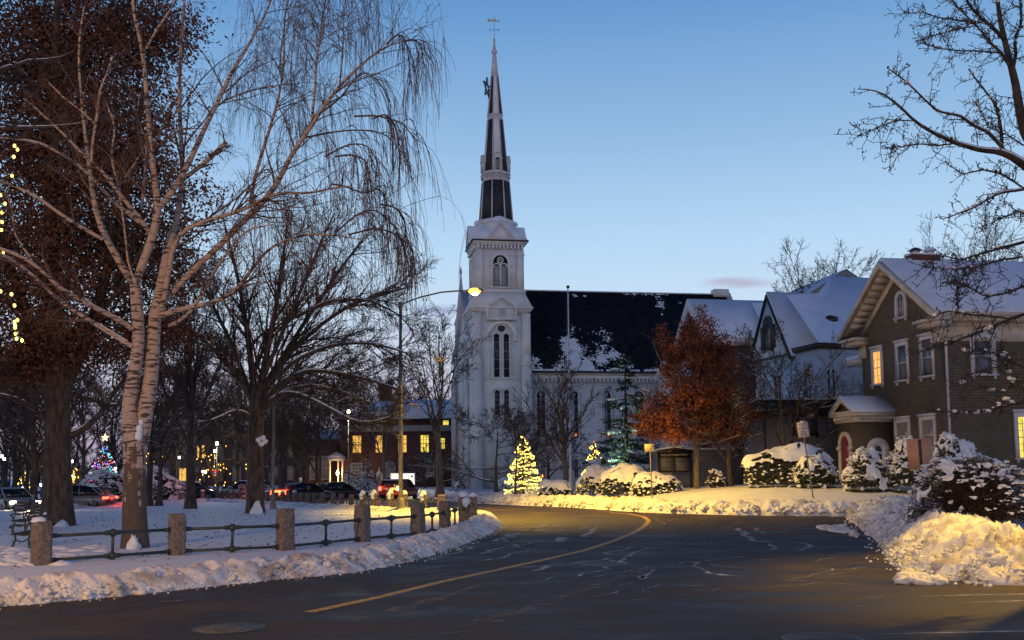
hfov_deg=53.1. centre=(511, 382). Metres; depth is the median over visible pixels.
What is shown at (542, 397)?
window
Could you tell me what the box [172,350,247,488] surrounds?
park tree
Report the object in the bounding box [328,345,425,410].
park tree
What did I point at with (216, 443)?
post lamp
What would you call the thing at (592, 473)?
snowy yew
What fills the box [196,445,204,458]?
window
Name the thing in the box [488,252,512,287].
belfry window
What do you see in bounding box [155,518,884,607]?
snow streaks
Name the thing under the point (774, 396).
window
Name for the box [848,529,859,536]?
snow lump
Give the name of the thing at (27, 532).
park bench
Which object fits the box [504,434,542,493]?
lit fir
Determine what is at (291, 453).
window
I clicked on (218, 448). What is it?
window
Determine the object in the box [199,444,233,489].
fairy light bush
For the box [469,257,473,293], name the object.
belfry window
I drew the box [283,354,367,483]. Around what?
park tree
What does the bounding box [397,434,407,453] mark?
window
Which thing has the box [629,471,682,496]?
snowy yew
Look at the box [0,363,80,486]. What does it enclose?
park tree
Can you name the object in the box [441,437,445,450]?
window
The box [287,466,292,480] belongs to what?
window
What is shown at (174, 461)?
park tree
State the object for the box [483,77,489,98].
star frame
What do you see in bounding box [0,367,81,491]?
park tree
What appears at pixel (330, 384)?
park tree
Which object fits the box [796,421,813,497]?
parking sign
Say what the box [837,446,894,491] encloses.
bush
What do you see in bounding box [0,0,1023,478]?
sky
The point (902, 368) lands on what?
window
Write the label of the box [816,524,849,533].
snow patch
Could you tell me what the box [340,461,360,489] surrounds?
snowy spruce
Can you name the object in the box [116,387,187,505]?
bare tree
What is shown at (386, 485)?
suv
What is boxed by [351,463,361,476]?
window
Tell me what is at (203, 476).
window
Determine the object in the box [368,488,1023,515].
snow bank
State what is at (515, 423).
young tree
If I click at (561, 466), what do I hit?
crabapple tree
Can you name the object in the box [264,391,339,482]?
park tree
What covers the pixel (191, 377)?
bare tree
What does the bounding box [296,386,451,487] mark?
parish hall
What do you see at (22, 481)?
fairy light bush
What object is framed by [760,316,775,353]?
window
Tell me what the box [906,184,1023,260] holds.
roof tree
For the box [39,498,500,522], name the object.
snow bank
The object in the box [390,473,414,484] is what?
lit sign
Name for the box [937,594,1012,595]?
road marking
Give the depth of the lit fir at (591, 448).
87.75 m
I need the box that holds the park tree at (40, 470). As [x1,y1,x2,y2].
[0,340,98,496]
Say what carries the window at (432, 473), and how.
in the parish hall
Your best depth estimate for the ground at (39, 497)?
150.35 m
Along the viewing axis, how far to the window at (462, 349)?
121.17 m
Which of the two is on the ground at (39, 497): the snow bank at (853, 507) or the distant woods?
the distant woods
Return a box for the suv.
[379,479,418,498]
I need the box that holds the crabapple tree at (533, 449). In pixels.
[405,403,558,491]
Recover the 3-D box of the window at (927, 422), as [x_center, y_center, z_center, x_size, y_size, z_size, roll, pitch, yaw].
[21.702,2.683,53.477,0.220,2.161,1.588,0,-5,-10]
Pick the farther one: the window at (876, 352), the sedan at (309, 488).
the sedan at (309, 488)
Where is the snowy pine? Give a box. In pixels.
[582,355,665,490]
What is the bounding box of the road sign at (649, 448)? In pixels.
[645,444,653,497]
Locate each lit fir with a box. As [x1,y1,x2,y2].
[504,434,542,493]
[579,442,599,489]
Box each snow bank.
[0,514,508,609]
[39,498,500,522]
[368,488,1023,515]
[844,494,1023,587]
[847,504,1016,513]
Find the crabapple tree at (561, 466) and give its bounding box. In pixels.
[496,400,601,479]
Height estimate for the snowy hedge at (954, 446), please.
2.990 m
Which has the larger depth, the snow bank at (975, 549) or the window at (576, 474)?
the window at (576, 474)
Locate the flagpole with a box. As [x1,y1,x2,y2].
[566,285,574,491]
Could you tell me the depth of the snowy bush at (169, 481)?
75.04 m
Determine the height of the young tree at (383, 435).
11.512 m
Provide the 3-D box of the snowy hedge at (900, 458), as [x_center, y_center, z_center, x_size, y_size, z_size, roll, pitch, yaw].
[19.228,3.930,49.341,2.382,2.808,2.208,-3,-6,26]
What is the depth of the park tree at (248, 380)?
139.81 m
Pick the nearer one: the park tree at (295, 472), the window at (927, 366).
the window at (927, 366)
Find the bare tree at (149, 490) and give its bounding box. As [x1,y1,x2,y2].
[110,315,212,505]
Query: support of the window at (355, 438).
in the parish hall
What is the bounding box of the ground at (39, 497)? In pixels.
[10,479,368,498]
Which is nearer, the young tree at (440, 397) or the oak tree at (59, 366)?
the oak tree at (59, 366)
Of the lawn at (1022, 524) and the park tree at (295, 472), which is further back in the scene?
the park tree at (295, 472)
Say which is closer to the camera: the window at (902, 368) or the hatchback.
the window at (902, 368)
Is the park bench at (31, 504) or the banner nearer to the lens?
the park bench at (31, 504)
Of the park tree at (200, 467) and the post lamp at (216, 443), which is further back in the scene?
the park tree at (200, 467)
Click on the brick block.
(287, 473)
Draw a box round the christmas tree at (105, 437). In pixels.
[90,434,120,491]
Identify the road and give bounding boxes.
[0,495,1023,639]
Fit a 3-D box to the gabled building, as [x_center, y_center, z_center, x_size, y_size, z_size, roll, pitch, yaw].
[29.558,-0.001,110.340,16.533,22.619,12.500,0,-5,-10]
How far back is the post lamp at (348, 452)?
85.77 m
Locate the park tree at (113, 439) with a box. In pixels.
[71,362,155,489]
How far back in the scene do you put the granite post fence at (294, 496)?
60.61 m
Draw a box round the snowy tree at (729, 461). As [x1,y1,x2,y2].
[678,363,774,485]
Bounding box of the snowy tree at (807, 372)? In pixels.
[716,318,862,484]
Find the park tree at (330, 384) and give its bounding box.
[286,347,378,429]
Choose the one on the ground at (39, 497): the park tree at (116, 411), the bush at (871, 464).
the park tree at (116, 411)
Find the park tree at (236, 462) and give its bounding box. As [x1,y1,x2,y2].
[211,376,278,481]
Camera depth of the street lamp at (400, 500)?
51.25 m
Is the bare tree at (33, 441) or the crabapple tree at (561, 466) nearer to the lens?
the bare tree at (33, 441)
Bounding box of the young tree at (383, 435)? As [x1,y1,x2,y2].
[352,378,406,479]
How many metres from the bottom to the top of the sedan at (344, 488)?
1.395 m
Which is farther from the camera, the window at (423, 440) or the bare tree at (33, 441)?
the window at (423, 440)
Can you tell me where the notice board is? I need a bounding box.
[655,446,693,487]
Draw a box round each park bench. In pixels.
[9,504,48,531]
[9,512,59,547]
[12,498,40,518]
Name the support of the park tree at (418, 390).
on the lawn at (745, 492)
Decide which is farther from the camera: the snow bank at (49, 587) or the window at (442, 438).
the window at (442, 438)
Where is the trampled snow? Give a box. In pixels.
[0,544,109,565]
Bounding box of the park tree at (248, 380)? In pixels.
[205,340,293,446]
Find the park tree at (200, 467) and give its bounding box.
[153,371,248,490]
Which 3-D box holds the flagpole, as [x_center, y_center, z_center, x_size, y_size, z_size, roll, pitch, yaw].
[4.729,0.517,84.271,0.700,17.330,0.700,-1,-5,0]
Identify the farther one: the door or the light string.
the door
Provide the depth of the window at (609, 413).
113.84 m
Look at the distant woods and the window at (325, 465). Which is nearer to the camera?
the window at (325, 465)
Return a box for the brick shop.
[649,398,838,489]
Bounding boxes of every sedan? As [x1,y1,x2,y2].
[0,487,40,509]
[270,483,331,500]
[316,482,365,499]
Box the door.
[459,446,464,487]
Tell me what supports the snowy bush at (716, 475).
on the lawn at (745, 492)
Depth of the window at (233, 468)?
173.42 m
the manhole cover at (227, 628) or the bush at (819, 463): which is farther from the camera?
the bush at (819, 463)
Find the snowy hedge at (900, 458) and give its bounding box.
[885,435,935,492]
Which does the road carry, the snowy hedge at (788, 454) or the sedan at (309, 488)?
the sedan at (309, 488)
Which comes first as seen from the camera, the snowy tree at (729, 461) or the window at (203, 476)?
the snowy tree at (729, 461)
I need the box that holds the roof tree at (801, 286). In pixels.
[767,236,892,291]
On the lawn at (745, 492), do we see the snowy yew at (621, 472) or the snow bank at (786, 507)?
the snowy yew at (621, 472)
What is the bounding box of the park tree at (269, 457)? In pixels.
[217,359,311,487]
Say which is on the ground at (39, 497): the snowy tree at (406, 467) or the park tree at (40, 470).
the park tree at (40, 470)
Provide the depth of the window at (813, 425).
62.24 m
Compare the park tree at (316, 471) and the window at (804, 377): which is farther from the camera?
the park tree at (316, 471)
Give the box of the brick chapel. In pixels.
[654,299,762,447]
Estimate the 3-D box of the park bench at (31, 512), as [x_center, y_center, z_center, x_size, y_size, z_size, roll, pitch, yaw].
[-17.093,4.796,36.273,0.848,0.941,1.760,0,-5,-10]
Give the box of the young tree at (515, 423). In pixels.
[498,401,535,493]
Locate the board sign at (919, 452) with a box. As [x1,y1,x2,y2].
[906,438,932,502]
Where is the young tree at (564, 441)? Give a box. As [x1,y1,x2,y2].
[511,340,599,493]
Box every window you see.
[178,467,185,480]
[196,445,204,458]
[196,467,204,481]
[215,445,222,457]
[232,467,240,481]
[269,466,277,479]
[287,445,292,458]
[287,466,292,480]
[309,456,318,479]
[321,456,328,479]
[351,435,362,454]
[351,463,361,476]
[375,435,384,454]
[386,462,395,477]
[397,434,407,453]
[419,434,429,452]
[425,464,434,477]
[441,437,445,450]
[462,349,463,408]
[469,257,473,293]
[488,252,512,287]
[493,333,500,376]
[493,389,501,413]
[502,333,510,376]
[503,389,510,414]
[535,389,547,437]
[539,459,546,480]
[568,389,580,438]
[572,458,578,478]
[601,390,612,438]
[634,390,645,438]
[758,376,766,397]
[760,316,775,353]
[772,373,781,397]
[792,419,818,437]
[802,367,813,397]
[868,345,884,388]
[892,415,910,452]
[893,290,908,322]
[893,338,910,385]
[916,331,936,380]
[917,413,936,449]
[968,330,998,378]
[1012,409,1023,462]
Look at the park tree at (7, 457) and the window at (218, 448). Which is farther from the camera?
the window at (218, 448)
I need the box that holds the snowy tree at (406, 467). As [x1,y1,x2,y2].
[380,437,451,488]
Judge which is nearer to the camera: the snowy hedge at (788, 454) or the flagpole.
the snowy hedge at (788, 454)
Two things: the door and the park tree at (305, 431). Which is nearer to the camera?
the park tree at (305, 431)
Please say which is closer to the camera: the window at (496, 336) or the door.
the window at (496, 336)
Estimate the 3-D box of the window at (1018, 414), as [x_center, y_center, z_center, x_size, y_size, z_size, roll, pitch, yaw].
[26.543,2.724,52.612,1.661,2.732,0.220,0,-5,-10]
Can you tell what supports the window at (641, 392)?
in the church
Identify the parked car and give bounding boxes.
[162,481,220,498]
[220,480,270,497]
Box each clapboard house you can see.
[747,276,867,398]
[828,247,1023,484]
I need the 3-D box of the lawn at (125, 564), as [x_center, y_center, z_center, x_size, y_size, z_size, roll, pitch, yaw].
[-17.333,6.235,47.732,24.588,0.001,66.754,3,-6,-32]
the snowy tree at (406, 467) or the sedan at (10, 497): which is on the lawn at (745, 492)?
the snowy tree at (406, 467)
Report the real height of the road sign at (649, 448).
3.463 m
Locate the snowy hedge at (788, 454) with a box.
[741,442,841,487]
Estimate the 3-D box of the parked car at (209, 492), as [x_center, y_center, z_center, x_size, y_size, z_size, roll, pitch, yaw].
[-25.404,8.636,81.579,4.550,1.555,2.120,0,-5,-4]
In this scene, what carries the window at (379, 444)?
in the parish hall
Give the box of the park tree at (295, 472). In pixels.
[264,356,343,482]
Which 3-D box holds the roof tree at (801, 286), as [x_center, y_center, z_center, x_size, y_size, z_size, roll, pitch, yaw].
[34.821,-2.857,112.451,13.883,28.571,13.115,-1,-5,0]
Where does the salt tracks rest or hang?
on the road
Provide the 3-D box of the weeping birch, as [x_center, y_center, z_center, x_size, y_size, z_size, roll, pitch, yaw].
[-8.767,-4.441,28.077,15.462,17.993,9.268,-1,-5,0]
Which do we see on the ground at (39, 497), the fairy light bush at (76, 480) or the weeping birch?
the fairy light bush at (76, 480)
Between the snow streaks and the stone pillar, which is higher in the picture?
the stone pillar
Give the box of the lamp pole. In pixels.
[269,382,276,508]
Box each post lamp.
[0,453,2,487]
[3,456,5,487]
[213,448,215,489]
[215,441,217,489]
[347,410,349,483]
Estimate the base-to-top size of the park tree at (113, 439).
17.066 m
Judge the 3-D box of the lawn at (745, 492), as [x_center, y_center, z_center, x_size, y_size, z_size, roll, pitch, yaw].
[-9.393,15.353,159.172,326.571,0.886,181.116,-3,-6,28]
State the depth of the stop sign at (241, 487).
87.55 m
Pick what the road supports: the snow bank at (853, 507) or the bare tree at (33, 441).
the snow bank at (853, 507)
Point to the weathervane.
(489, 20)
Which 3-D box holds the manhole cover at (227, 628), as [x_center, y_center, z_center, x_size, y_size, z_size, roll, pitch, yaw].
[-3.715,3.217,13.432,0.940,0.011,0.940,-1,-5,0]
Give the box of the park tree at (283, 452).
[217,380,329,487]
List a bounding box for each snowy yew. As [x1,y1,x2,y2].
[537,479,574,495]
[574,464,621,496]
[594,462,649,497]
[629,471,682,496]
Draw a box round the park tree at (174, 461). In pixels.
[153,389,211,478]
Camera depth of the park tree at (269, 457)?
117.42 m
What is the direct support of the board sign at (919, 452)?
on the snow bank at (975, 549)
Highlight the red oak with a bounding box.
[618,301,768,488]
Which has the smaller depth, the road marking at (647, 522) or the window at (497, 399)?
the road marking at (647, 522)
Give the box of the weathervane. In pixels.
[488,19,499,30]
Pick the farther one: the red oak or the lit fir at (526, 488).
the lit fir at (526, 488)
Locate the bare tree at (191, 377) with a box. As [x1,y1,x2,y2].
[129,242,286,508]
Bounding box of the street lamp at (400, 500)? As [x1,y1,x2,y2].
[396,288,483,509]
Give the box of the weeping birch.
[0,0,467,548]
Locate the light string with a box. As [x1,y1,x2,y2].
[0,144,23,341]
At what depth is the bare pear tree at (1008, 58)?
16.60 m
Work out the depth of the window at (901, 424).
55.99 m
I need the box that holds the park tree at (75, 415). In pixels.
[21,370,107,468]
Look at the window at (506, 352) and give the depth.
111.23 m
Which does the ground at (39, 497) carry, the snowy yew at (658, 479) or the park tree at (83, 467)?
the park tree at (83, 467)
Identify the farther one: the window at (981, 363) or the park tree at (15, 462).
the park tree at (15, 462)
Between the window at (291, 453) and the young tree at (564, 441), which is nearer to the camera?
the young tree at (564, 441)
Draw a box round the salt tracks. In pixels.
[361,521,732,633]
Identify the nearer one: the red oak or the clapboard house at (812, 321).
the red oak
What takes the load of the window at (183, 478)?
in the brick block
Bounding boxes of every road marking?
[305,513,650,612]
[888,630,1023,633]
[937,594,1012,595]
[962,600,1023,602]
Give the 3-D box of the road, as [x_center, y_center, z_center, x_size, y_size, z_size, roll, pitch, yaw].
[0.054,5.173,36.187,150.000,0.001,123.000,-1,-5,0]
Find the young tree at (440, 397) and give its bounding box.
[387,300,491,497]
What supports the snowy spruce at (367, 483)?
on the lawn at (745, 492)
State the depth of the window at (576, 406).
113.29 m
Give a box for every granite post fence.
[30,491,477,565]
[179,489,445,507]
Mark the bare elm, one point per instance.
(260, 403)
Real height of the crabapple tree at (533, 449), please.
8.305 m
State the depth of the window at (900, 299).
56.10 m
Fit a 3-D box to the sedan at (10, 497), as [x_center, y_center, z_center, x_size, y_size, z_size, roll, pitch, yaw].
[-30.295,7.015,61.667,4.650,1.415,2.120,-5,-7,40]
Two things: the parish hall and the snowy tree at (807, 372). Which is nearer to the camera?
the snowy tree at (807, 372)
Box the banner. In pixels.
[212,469,216,477]
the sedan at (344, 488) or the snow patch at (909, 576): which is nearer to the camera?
the snow patch at (909, 576)
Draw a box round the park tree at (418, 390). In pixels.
[386,370,449,399]
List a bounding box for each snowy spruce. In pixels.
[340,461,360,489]
[357,451,377,493]
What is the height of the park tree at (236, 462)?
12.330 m
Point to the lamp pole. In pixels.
(272, 504)
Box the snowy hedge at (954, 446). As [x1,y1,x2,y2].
[929,431,981,496]
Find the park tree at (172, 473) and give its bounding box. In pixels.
[120,348,216,486]
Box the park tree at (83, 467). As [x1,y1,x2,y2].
[42,335,128,480]
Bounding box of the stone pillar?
[376,467,381,496]
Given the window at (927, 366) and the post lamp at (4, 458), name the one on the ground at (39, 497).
the post lamp at (4, 458)
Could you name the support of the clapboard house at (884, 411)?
on the lawn at (745, 492)
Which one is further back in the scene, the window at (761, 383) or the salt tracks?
the window at (761, 383)
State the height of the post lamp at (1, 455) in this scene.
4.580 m
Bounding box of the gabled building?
[793,269,857,292]
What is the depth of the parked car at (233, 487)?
90.91 m
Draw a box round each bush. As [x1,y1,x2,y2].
[18,472,30,487]
[72,468,83,485]
[78,468,122,502]
[146,453,165,476]
[146,464,185,500]
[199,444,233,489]
[453,469,465,490]
[705,469,724,487]
[791,453,840,488]
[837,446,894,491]
[896,449,1023,526]
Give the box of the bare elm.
[153,172,446,513]
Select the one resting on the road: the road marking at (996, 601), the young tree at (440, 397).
the road marking at (996, 601)
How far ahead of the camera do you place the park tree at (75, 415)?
90.17 m
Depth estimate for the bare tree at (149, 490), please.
65.47 m
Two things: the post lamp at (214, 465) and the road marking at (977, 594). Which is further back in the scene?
the post lamp at (214, 465)
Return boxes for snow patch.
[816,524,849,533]
[892,568,948,584]
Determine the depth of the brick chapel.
90.63 m
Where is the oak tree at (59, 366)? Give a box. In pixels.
[0,0,244,526]
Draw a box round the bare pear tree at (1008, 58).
[835,0,1023,433]
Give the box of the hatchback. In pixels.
[72,485,117,506]
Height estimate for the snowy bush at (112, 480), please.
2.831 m
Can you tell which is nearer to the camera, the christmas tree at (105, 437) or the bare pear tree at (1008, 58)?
the bare pear tree at (1008, 58)
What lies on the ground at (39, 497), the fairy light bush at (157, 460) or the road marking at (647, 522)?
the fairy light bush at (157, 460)
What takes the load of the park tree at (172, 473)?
on the lawn at (745, 492)
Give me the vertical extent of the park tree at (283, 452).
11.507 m
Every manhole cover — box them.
[191,623,264,633]
[782,632,863,639]
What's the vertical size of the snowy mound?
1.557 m
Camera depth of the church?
113.99 m
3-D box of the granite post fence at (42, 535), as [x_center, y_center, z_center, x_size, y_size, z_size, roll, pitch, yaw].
[-4.431,4.065,30.718,3.515,1.369,21.034,-3,-5,24]
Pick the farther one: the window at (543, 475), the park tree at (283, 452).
the window at (543, 475)
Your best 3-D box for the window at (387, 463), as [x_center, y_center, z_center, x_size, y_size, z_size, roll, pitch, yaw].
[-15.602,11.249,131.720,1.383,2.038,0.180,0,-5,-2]
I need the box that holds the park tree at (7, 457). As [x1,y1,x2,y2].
[0,360,89,487]
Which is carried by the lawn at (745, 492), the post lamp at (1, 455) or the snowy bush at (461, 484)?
the snowy bush at (461, 484)
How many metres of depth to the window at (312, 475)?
135.36 m
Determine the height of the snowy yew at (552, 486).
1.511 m
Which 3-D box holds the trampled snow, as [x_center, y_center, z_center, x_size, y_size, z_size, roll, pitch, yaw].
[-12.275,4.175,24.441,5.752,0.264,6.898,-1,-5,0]
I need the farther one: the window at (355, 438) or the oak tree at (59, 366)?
the window at (355, 438)
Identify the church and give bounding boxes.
[451,37,732,488]
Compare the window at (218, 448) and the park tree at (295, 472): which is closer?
the park tree at (295, 472)
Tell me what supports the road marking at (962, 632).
on the road
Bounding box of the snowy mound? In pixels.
[498,476,522,490]
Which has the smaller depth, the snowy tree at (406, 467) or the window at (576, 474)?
the snowy tree at (406, 467)
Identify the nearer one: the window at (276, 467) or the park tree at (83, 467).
the park tree at (83, 467)
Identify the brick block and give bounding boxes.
[146,422,326,485]
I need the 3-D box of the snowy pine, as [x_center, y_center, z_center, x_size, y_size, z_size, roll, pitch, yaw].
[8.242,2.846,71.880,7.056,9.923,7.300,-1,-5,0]
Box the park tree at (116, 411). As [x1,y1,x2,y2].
[89,353,176,464]
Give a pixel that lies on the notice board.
(676, 460)
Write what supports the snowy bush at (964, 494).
on the lawn at (1022, 524)
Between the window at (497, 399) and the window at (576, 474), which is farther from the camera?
the window at (576, 474)
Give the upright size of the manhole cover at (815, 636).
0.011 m
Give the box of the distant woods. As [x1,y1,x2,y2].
[0,433,122,486]
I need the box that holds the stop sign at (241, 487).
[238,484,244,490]
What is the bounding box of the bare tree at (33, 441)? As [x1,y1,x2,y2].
[0,322,104,505]
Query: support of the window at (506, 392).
in the church
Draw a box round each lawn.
[0,502,458,578]
[10,482,1023,501]
[999,515,1023,529]

